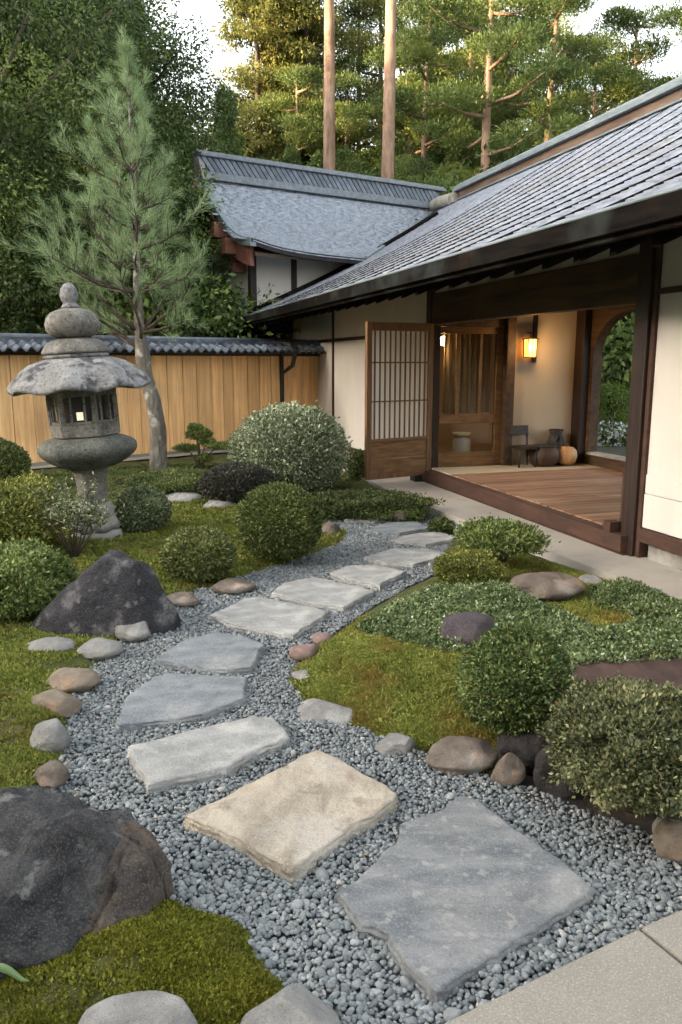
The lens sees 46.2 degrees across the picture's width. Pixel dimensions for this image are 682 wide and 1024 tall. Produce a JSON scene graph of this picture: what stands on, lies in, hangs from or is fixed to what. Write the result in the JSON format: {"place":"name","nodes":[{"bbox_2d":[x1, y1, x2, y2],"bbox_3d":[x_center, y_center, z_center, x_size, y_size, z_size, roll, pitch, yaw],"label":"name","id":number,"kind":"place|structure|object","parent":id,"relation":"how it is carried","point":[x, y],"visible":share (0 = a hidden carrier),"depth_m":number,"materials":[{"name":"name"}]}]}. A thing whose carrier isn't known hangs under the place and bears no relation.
{"place":"outdoors","nodes":[
{"label":"outdoors","id":0,"kind":"place"},
{"bbox_2d":[0,452,380,1023],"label":"lawn ground","id":1,"kind":"structure","parent":0,"point":[361,484],"depth_m":3.56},
{"bbox_2d":[0,437,31,485],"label":"shrub","id":2,"kind":"object","parent":1,"relation":"on","point":[14,458],"visible":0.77,"depth_m":9.67,"materials":[{"name":"green plant"}]},
{"bbox_2d":[0,469,72,547],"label":"loose shrub","id":3,"kind":"object","parent":1,"relation":"on","point":[19,511],"visible":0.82,"depth_m":6.50,"materials":[{"name":"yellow plant"}]},
{"bbox_2d":[29,718,70,753],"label":"edging stone","id":4,"kind":"object","parent":1,"relation":"on","point":[52,735],"visible":0.91,"depth_m":3.36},
{"bbox_2d":[24,471,131,557],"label":"twiggy plant","id":5,"kind":"object","parent":1,"relation":"on","point":[87,518],"visible":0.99,"depth_m":6.51,"materials":[{"name":"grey plant"}]},
{"bbox_2d":[7,282,150,538],"bbox_3d":[-2.309,-0.824,7.135,1.168,2.360,1.169,3,11,14],"label":"stone lantern","id":6,"kind":"object","parent":1,"relation":"on","point":[78,374],"visible":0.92,"depth_m":6.87,"materials":[{"name":"stone"}]},
{"bbox_2d":[0,785,174,979],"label":"boulder","id":7,"kind":"object","parent":1,"relation":"on","point":[73,870],"visible":0.77,"depth_m":2.25,"materials":[{"name":"stone"}]},
{"bbox_2d":[77,637,122,659],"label":"edging stone","id":8,"kind":"object","parent":1,"relation":"on","point":[99,648],"visible":0.94,"depth_m":4.43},
{"bbox_2d":[29,550,180,640],"bbox_3d":[-1.482,0.516,4.987,0.961,0.565,0.586,0,11,0],"label":"boulder","id":9,"kind":"object","parent":1,"relation":"on","point":[108,592],"visible":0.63,"depth_m":4.80,"materials":[{"name":"stone"}]},
{"bbox_2d":[0,19,220,470],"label":"young pine","id":10,"kind":"object","parent":1,"relation":"on","point":[158,437],"visible":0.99,"depth_m":10.81,"materials":[{"name":"green plant"}]},
{"bbox_2d":[113,483,172,532],"bbox_3d":[-1.901,-0.026,7.623,0.600,0.504,0.594,0,11,0],"label":"topiary ball","id":11,"kind":"object","parent":1,"relation":"on","point":[149,508],"visible":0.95,"depth_m":7.44,"materials":[{"name":"green plant"}]},
{"bbox_2d":[0,897,287,1023],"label":"moss cushion","id":12,"kind":"object","parent":1,"relation":"on","point":[202,937],"visible":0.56,"depth_m":2.08,"materials":[{"name":"plant"}]},
{"bbox_2d":[78,990,197,1023],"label":"boulder","id":13,"kind":"object","parent":12,"relation":"on","point":[149,1007],"visible":1,"depth_m":1.89,"materials":[{"name":"grey stone"}]},
{"bbox_2d":[240,983,340,1023],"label":"boulder","id":14,"kind":"object","parent":12,"relation":"on","point":[295,1003],"visible":1,"depth_m":1.93,"materials":[{"name":"stone"}]},
{"bbox_2d":[118,467,210,494],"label":"shrub","id":15,"kind":"object","parent":1,"relation":"on","point":[173,480],"visible":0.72,"depth_m":9.54,"materials":[{"name":"green plant"}]},
{"bbox_2d":[0,498,347,788],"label":"moss lawn","id":16,"kind":"structure","parent":1,"relation":"on","point":[18,650],"depth_m":4.74,"materials":[{"name":"plant"}]},
{"bbox_2d":[0,534,80,623],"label":"shrub","id":17,"kind":"object","parent":16,"relation":"on","point":[36,577],"visible":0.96,"depth_m":4.95,"materials":[{"name":"plant"}]},
{"bbox_2d":[157,525,238,580],"bbox_3d":[-1.070,0.312,6.002,0.604,0.445,0.622,0,11,0],"label":"topiary ball","id":18,"kind":"object","parent":16,"relation":"on","point":[201,553],"visible":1,"depth_m":5.80,"materials":[{"name":"green plant"}]},
{"bbox_2d":[233,480,323,561],"bbox_3d":[-0.509,0.080,6.559,0.752,0.689,0.741,0,11,0],"label":"topiary ball","id":19,"kind":"object","parent":16,"relation":"on","point":[284,519],"visible":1,"depth_m":6.32,"materials":[{"name":"green plant"}]},
{"bbox_2d":[5,462,361,514],"bbox_3d":[-3.016,-0.228,10.105,6.641,0.258,4.325,-5,12,-27],"label":"olive moss","id":20,"kind":"object","parent":1,"relation":"on","point":[110,485],"visible":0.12,"depth_m":10.78,"materials":[{"name":"green plant"}]},
{"bbox_2d":[171,422,230,467],"bbox_3d":[-2.032,-0.965,11.862,0.996,0.743,0.397,2,11,10],"label":"bonsai","id":21,"kind":"object","parent":1,"relation":"on","point":[205,439],"visible":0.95,"depth_m":11.80,"materials":[{"name":"green plant"}]},
{"bbox_2d":[197,461,274,503],"bbox_3d":[-1.187,-0.326,9.119,0.885,0.535,0.885,0,11,0],"label":"dusky mound","id":22,"kind":"object","parent":1,"relation":"on","point":[234,481],"visible":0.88,"depth_m":8.82,"materials":[{"name":"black plant"}]},
{"bbox_2d":[226,400,353,489],"bbox_3d":[-0.624,-0.767,9.725,1.558,1.190,1.527,0,11,0],"label":"silver shrub","id":23,"kind":"object","parent":1,"relation":"on","point":[268,450],"visible":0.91,"depth_m":9.31,"materials":[{"name":"green plant"}]},
{"bbox_2d":[343,448,363,479],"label":"shrub","id":24,"kind":"object","parent":1,"relation":"on","point":[356,469],"visible":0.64,"depth_m":10.84,"materials":[{"name":"green plant"}]},
{"bbox_2d":[14,401,648,547],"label":"ground","id":25,"kind":"structure","parent":0,"point":[617,450],"depth_m":15.56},
{"bbox_2d":[0,106,153,433],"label":"evergreen tree","id":26,"kind":"object","parent":25,"relation":"on","point":[5,214],"visible":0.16,"depth_m":15.24,"materials":[{"name":"green plant"}]},
{"bbox_2d":[0,0,179,180],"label":"evergreen tree","id":27,"kind":"object","parent":25,"relation":"on","point":[151,69],"visible":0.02,"depth_m":17.18,"materials":[{"name":"green plant"}]},
{"bbox_2d":[0,0,189,432],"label":"evergreen tree","id":28,"kind":"object","parent":25,"relation":"on","point":[11,293],"visible":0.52,"depth_m":13.76,"materials":[{"name":"green plant"}]},
{"bbox_2d":[0,27,202,334],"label":"evergreen tree","id":29,"kind":"object","parent":25,"relation":"on","point":[18,136],"visible":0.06,"depth_m":16.03,"materials":[{"name":"green plant"}]},
{"bbox_2d":[0,90,231,416],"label":"evergreen tree","id":30,"kind":"object","parent":25,"relation":"on","point":[152,155],"visible":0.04,"depth_m":16.33,"materials":[{"name":"green plant"}]},
{"bbox_2d":[0,0,242,405],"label":"evergreen tree","id":31,"kind":"object","parent":25,"relation":"on","point":[161,50],"visible":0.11,"depth_m":17.15,"materials":[{"name":"green plant"}]},
{"bbox_2d":[8,0,249,300],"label":"evergreen tree","id":32,"kind":"object","parent":25,"relation":"on","point":[195,116],"visible":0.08,"depth_m":19.91,"materials":[{"name":"green plant"}]},
{"bbox_2d":[38,151,247,355],"bbox_3d":[-4.429,-4.889,18.494,5.565,6.733,4.951,-10,15,-42],"label":"evergreen tree","id":33,"kind":"object","parent":25,"relation":"on","point":[209,254],"visible":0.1,"depth_m":17.59,"materials":[{"name":"green plant"}]},
{"bbox_2d":[9,247,290,432],"bbox_3d":[-4.393,-3.282,16.585,6.864,4.720,6.319,3,11,13],"label":"bush","id":34,"kind":"object","parent":25,"relation":"on","point":[213,316],"visible":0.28,"depth_m":15.80,"materials":[{"name":"green plant"}]},
{"bbox_2d":[0,333,325,469],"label":"wooden fence","id":35,"kind":"object","parent":25,"relation":"on","point":[219,388],"visible":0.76,"depth_m":13.67,"materials":[{"name":"brown wood"}]},
{"bbox_2d":[209,82,249,156],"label":"cypress tree","id":36,"kind":"object","parent":25,"relation":"on","point":[230,132],"visible":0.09,"depth_m":24.47,"materials":[{"name":"green plant"}]},
{"bbox_2d":[189,268,299,408],"bbox_3d":[-2.667,-3.091,18.826,5.452,4.937,5.287,-5,12,-22],"label":"bush","id":37,"kind":"object","parent":25,"relation":"on","point":[249,297],"visible":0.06,"depth_m":17.31,"materials":[{"name":"green plant"}]},
{"bbox_2d":[192,0,308,165],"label":"sunlit tree","id":38,"kind":"object","parent":25,"relation":"on","point":[266,34],"visible":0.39,"depth_m":32.55,"materials":[{"name":"green plant"}]},
{"bbox_2d":[215,0,343,158],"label":"sunlit tree","id":39,"kind":"object","parent":25,"relation":"on","point":[282,12],"visible":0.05,"depth_m":33.16,"materials":[{"name":"green plant"}]},
{"bbox_2d":[242,64,366,170],"bbox_3d":[-1.683,-10.865,32.479,5.380,13.420,7.476,-2,11,-12],"label":"pine tree","id":40,"kind":"object","parent":25,"relation":"on","point":[303,137],"visible":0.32,"depth_m":30.89,"materials":[{"name":"green plant"}]},
{"bbox_2d":[247,0,366,167],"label":"sunlit tree","id":41,"kind":"object","parent":25,"relation":"on","point":[305,15],"visible":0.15,"depth_m":33.28,"materials":[{"name":"green plant"}]},
{"bbox_2d":[268,5,382,164],"bbox_3d":[-0.808,-14.314,37.425,7.036,17.550,9.777,-3,11,-15],"label":"pine tree","id":42,"kind":"object","parent":25,"relation":"on","point":[336,62],"visible":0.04,"depth_m":35.22,"materials":[{"name":"green plant"}]},
{"bbox_2d":[323,0,334,169],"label":"pine tree","id":43,"kind":"object","parent":25,"relation":"on","point":[329,104],"visible":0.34,"depth_m":26.65,"materials":[{"name":"red plant"}]},
{"bbox_2d":[300,68,382,171],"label":"pine tree","id":44,"kind":"object","parent":25,"relation":"on","point":[349,127],"visible":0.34,"depth_m":30.81,"materials":[{"name":"green plant"}]},
{"bbox_2d":[310,0,413,174],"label":"sunlit tree","id":45,"kind":"object","parent":25,"relation":"on","point":[360,45],"visible":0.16,"depth_m":34.68,"materials":[{"name":"green plant"}]},
{"bbox_2d":[301,0,454,173],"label":"pine tree","id":46,"kind":"object","parent":25,"relation":"on","point":[360,66],"visible":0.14,"depth_m":34.98,"materials":[{"name":"green plant"}]},
{"bbox_2d":[381,0,395,178],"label":"pine tree","id":47,"kind":"object","parent":25,"relation":"on","point":[388,147],"visible":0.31,"depth_m":25.41,"materials":[{"name":"red plant"}]},
{"bbox_2d":[354,44,475,181],"bbox_3d":[2.916,-11.748,33.653,8.243,14.797,5.932,-5,12,-23],"label":"pine tree","id":48,"kind":"object","parent":25,"relation":"on","point":[377,56],"visible":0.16,"depth_m":31.83,"materials":[{"name":"green plant"}]},
{"bbox_2d":[394,153,451,183],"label":"evergreen tree","id":49,"kind":"object","parent":25,"relation":"on","point":[405,172],"visible":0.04,"depth_m":28.11,"materials":[{"name":"green plant"}]},
{"bbox_2d":[173,76,681,570],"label":"teahouse","id":50,"kind":"structure","parent":25,"relation":"on","point":[417,310],"depth_m":10.34,"materials":[{"name":"paint"}]},
{"bbox_2d":[364,321,433,479],"bbox_3d":[0.748,-1.385,9.996,1.069,1.910,0.059,-7,13,-32],"label":"door","id":51,"kind":"structure","parent":50,"relation":"in","point":[398,356],"depth_m":9.95,"materials":[{"name":"brown wood"}]},
{"bbox_2d":[509,425,537,467],"bbox_3d":[2.411,-0.870,10.604,0.282,0.529,0.311,-3,11,-16],"label":"chair","id":52,"kind":"object","parent":50,"relation":"on","point":[520,430],"visible":1,"depth_m":10.66,"materials":[{"name":"brown wood"}]},
{"bbox_2d":[528,444,559,466],"bbox_3d":[2.708,-0.757,10.682,0.420,0.276,0.420,0,11,0],"label":"pot","id":53,"kind":"object","parent":50,"relation":"on","point":[548,455],"visible":0.91,"depth_m":10.52,"materials":[{"name":"brown ceramic"}]},
{"bbox_2d":[584,305,635,471],"bbox_3d":[3.652,-1.622,9.829,0.140,2.293,1.880,-3,11,-16],"label":"arch window","id":54,"kind":"structure","parent":50,"relation":"in","point":[604,319],"depth_m":10.59,"materials":[{"name":"brown wood"}]},
{"bbox_2d":[362,0,494,179],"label":"pine tree","id":55,"kind":"object","parent":25,"relation":"on","point":[426,42],"visible":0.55,"depth_m":29.46,"materials":[{"name":"green plant"}]},
{"bbox_2d":[408,6,530,173],"bbox_3d":[5.746,-12.840,34.700,6.010,16.656,7.260,9,14,40],"label":"pine tree","id":56,"kind":"object","parent":25,"relation":"on","point":[498,81],"visible":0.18,"depth_m":33.13,"materials":[{"name":"green plant"}]},
{"bbox_2d":[291,540,681,750],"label":"planting bed","id":57,"kind":"object","parent":25,"relation":"on","point":[427,582],"visible":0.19,"depth_m":5.27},
{"bbox_2d":[288,614,498,772],"bbox_3d":[0.244,0.829,4.156,1.048,0.246,1.977,0,11,0],"label":"dry moss","id":58,"kind":"object","parent":57,"relation":"on","point":[367,680],"visible":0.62,"depth_m":3.90,"materials":[{"name":"plant"}]},
{"bbox_2d":[426,736,497,775],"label":"boulder","id":59,"kind":"object","parent":58,"relation":"on","point":[458,755],"visible":0.98,"depth_m":3.25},
{"bbox_2d":[441,612,493,647],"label":"boulder","id":60,"kind":"object","parent":57,"relation":"on","point":[468,627],"visible":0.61,"depth_m":4.31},
{"bbox_2d":[431,547,506,587],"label":"moss shrub","id":61,"kind":"object","parent":57,"relation":"on","point":[462,564],"visible":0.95,"depth_m":5.51,"materials":[{"name":"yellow plant"}]},
{"bbox_2d":[448,512,560,561],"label":"shrub","id":62,"kind":"object","parent":57,"relation":"on","point":[502,540],"visible":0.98,"depth_m":5.92,"materials":[{"name":"green plant"}]},
{"bbox_2d":[453,620,575,736],"bbox_3d":[0.743,0.734,3.419,0.525,0.538,0.520,0,11,0],"label":"round shrub","id":63,"kind":"object","parent":57,"relation":"on","point":[511,677],"visible":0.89,"depth_m":3.25,"materials":[{"name":"green plant"}]},
{"bbox_2d":[354,576,681,670],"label":"ground cover","id":64,"kind":"object","parent":57,"relation":"on","point":[428,622],"visible":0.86,"depth_m":4.75,"materials":[{"name":"green plant"}]},
{"bbox_2d":[434,546,651,626],"bbox_3d":[1.436,0.498,5.855,1.129,0.140,2.318,-6,12,-30],"label":"moss","id":65,"kind":"object","parent":57,"relation":"on","point":[579,606],"visible":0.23,"depth_m":5.30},
{"bbox_2d":[509,572,584,600],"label":"boulder","id":66,"kind":"object","parent":57,"relation":"on","point":[551,586],"visible":0.92,"depth_m":5.32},
{"bbox_2d":[536,654,681,724],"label":"bare soil","id":67,"kind":"structure","parent":57,"relation":"on","point":[658,671],"depth_m":4.10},
{"bbox_2d":[398,0,582,195],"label":"pine tree","id":68,"kind":"object","parent":25,"relation":"on","point":[499,47],"visible":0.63,"depth_m":25.68,"materials":[{"name":"green plant"}]},
{"bbox_2d":[396,136,633,374],"bbox_3d":[5.124,-6.795,25.218,12.638,9.441,13.729,4,11,20],"label":"bush","id":69,"kind":"object","parent":25,"relation":"on","point":[618,329],"visible":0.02,"depth_m":24.02,"materials":[{"name":"green plant"}]},
{"bbox_2d":[459,16,575,166],"bbox_3d":[7.186,-12.842,35.503,9.106,16.345,6.553,8,13,35],"label":"pine tree","id":70,"kind":"object","parent":25,"relation":"on","point":[516,71],"visible":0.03,"depth_m":33.96,"materials":[{"name":"green plant"}]},
{"bbox_2d":[442,0,616,170],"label":"pine tree","id":71,"kind":"object","parent":25,"relation":"on","point":[537,111],"visible":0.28,"depth_m":28.86,"materials":[{"name":"green plant"}]},
{"bbox_2d":[490,0,599,154],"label":"pine tree","id":72,"kind":"object","parent":25,"relation":"on","point":[567,27],"visible":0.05,"depth_m":36.76,"materials":[{"name":"green plant"}]},
{"bbox_2d":[536,22,657,138],"bbox_3d":[12.784,-15.565,40.701,9.585,17.206,6.898,3,11,16],"label":"pine tree","id":73,"kind":"object","parent":25,"relation":"on","point":[595,32],"visible":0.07,"depth_m":38.83,"materials":[{"name":"green plant"}]},
{"bbox_2d":[561,30,656,131],"bbox_3d":[10.766,-11.965,33.750,5.487,15.208,6.629,-9,14,-38],"label":"pine tree","id":74,"kind":"object","parent":25,"relation":"on","point":[594,101],"visible":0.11,"depth_m":32.70,"materials":[{"name":"green plant"}]},
{"bbox_2d":[597,414,627,446],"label":"flower bush","id":75,"kind":"object","parent":25,"relation":"on","point":[610,433],"visible":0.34,"depth_m":16.21,"materials":[{"name":"white plant"}]},
{"bbox_2d":[599,377,629,424],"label":"bush","id":76,"kind":"object","parent":25,"relation":"on","point":[614,409],"visible":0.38,"depth_m":18.13,"materials":[{"name":"green plant"}]},
{"bbox_2d":[599,311,634,418],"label":"bush","id":77,"kind":"object","parent":25,"relation":"on","point":[623,363],"visible":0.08,"depth_m":20.51,"materials":[{"name":"green plant"}]},
{"bbox_2d":[573,0,681,385],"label":"pine tree","id":78,"kind":"object","parent":25,"relation":"on","point":[634,53],"visible":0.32,"depth_m":29.87,"materials":[{"name":"green plant"}]},
{"bbox_2d":[628,0,681,64],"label":"pine tree","id":79,"kind":"object","parent":25,"relation":"on","point":[674,12],"visible":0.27,"depth_m":28.30,"materials":[{"name":"green plant"}]},
{"bbox_2d":[52,514,681,1023],"bbox_3d":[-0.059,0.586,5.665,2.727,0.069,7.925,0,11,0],"label":"gravel","id":80,"kind":"structure","parent":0,"point":[358,543],"depth_m":2.82,"materials":[{"name":"gravel"}]},
{"bbox_2d":[33,760,68,788],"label":"edging stone","id":81,"kind":"object","parent":80,"relation":"on","point":[54,774],"visible":0.84,"depth_m":3.10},
{"bbox_2d":[27,637,75,651],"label":"edging stone","id":82,"kind":"object","parent":80,"relation":"on","point":[55,643],"visible":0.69,"depth_m":4.42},
{"bbox_2d":[31,689,82,718],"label":"edging stone","id":83,"kind":"object","parent":80,"relation":"on","point":[63,704],"visible":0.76,"depth_m":3.71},
{"bbox_2d":[46,667,100,693],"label":"edging stone","id":84,"kind":"object","parent":80,"relation":"on","point":[70,680],"visible":0.92,"depth_m":4.02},
{"bbox_2d":[115,621,151,641],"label":"edging stone","id":85,"kind":"object","parent":80,"relation":"on","point":[138,632],"visible":0.93,"depth_m":4.71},
{"bbox_2d":[115,673,248,732],"bbox_3d":[-0.753,0.927,3.886,0.603,0.073,0.634,0,11,0],"label":"stepping stone","id":86,"kind":"object","parent":80,"relation":"on","point":[162,701],"visible":0.98,"depth_m":3.84,"materials":[{"name":"stone"}]},
{"bbox_2d":[126,716,289,797],"bbox_3d":[-0.534,1.017,3.378,0.692,0.072,0.416,-6,12,-28],"label":"stepping stone","id":87,"kind":"object","parent":80,"relation":"on","point":[198,755],"visible":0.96,"depth_m":3.32,"materials":[{"name":"stone"}]},
{"bbox_2d":[153,632,264,675],"bbox_3d":[-0.684,0.809,4.511,0.594,0.072,0.546,4,12,21],"label":"stepping stone","id":88,"kind":"object","parent":80,"relation":"on","point":[221,654],"visible":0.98,"depth_m":4.43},
{"bbox_2d":[212,578,255,594],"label":"edging stone","id":89,"kind":"object","parent":80,"relation":"on","point":[233,586],"visible":1,"depth_m":5.68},
{"bbox_2d":[208,597,328,642],"bbox_3d":[-0.457,0.687,5.154,0.723,0.072,0.591,6,12,29],"label":"stepping stone","id":90,"kind":"object","parent":80,"relation":"on","point":[278,619],"visible":0.93,"depth_m":5.08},
{"bbox_2d":[184,750,398,882],"bbox_3d":[-0.146,1.097,2.949,0.526,0.072,0.699,9,14,40],"label":"stepping stone","id":91,"kind":"object","parent":80,"relation":"on","point":[292,821],"visible":1,"depth_m":2.87,"materials":[{"name":"beige stone"}]},
{"bbox_2d":[271,577,375,613],"bbox_3d":[-0.140,0.586,5.639,0.721,0.073,0.556,8,14,37],"label":"stepping stone","id":92,"kind":"object","parent":80,"relation":"on","point":[324,594],"visible":0.94,"depth_m":5.57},
{"bbox_2d":[297,698,353,727],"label":"boulder","id":93,"kind":"object","parent":80,"relation":"on","point":[314,709],"visible":0.62,"depth_m":3.72,"materials":[{"name":"grey stone"}]},
{"bbox_2d":[330,564,406,590],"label":"stepping stone","id":94,"kind":"object","parent":80,"relation":"on","point":[374,576],"visible":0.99,"depth_m":6.05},
{"bbox_2d":[311,487,447,521],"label":"hedge","id":95,"kind":"object","parent":80,"relation":"on","point":[366,504],"visible":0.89,"depth_m":8.21,"materials":[{"name":"green plant"}]},
{"bbox_2d":[375,733,415,757],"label":"boulder","id":96,"kind":"object","parent":80,"relation":"on","point":[393,744],"visible":0.95,"depth_m":3.39,"materials":[{"name":"grey stone"}]},
{"bbox_2d":[368,521,427,535],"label":"stepping stone","id":97,"kind":"object","parent":80,"relation":"on","point":[399,528],"visible":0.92,"depth_m":7.74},
{"bbox_2d":[363,548,444,568],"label":"stepping stone","id":98,"kind":"object","parent":80,"relation":"on","point":[401,558],"visible":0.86,"depth_m":6.60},
{"bbox_2d":[390,532,456,548],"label":"stepping stone","id":99,"kind":"object","parent":80,"relation":"on","point":[427,539],"visible":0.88,"depth_m":7.26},
{"bbox_2d":[333,796,594,1002],"bbox_3d":[0.361,1.184,2.548,0.785,0.073,0.667,-8,13,-36],"label":"stepping stone","id":100,"kind":"object","parent":80,"relation":"on","point":[459,891],"visible":0.96,"depth_m":2.44,"materials":[{"name":"grey stone"}]},
{"bbox_2d":[411,749,681,865],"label":"hollow soil","id":101,"kind":"structure","parent":80,"relation":"on","point":[623,817],"depth_m":2.96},
{"bbox_2d":[491,752,525,786],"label":"boulder","id":102,"kind":"object","parent":101,"relation":"on","point":[509,769],"visible":0.93,"depth_m":3.12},
{"bbox_2d":[496,727,547,775],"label":"lava rock","id":103,"kind":"object","parent":101,"relation":"on","point":[525,748],"visible":0.38,"depth_m":3.21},
{"bbox_2d":[533,744,589,799],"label":"lava rock","id":104,"kind":"object","parent":101,"relation":"on","point":[554,789],"visible":0.37,"depth_m":3.06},
{"bbox_2d":[533,670,681,818],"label":"olive shrub","id":105,"kind":"object","parent":101,"relation":"on","point":[619,740],"visible":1,"depth_m":2.70,"materials":[{"name":"green plant"}]},
{"bbox_2d":[652,818,681,862],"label":"edging stone","id":106,"kind":"object","parent":101,"relation":"on","point":[667,838],"visible":0.99,"depth_m":2.66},
{"bbox_2d":[444,930,681,1023],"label":"paving slab","id":107,"kind":"structure","parent":80,"relation":"on","point":[634,977],"depth_m":2.03,"materials":[{"name":"concrete"}]},
{"bbox_2d":[642,910,681,964],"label":"paving slab","id":108,"kind":"structure","parent":80,"relation":"on","point":[665,934],"depth_m":2.24,"materials":[{"name":"concrete"}]},
{"bbox_2d":[141,0,681,151],"label":"sky","id":109,"kind":"structure","parent":0,"point":[197,8],"materials":[{"name":"white"}]},
{"bbox_2d":[303,447,681,610],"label":"walkway","id":110,"kind":"structure","parent":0,"point":[576,554],"depth_m":6.71,"materials":[{"name":"concrete"}]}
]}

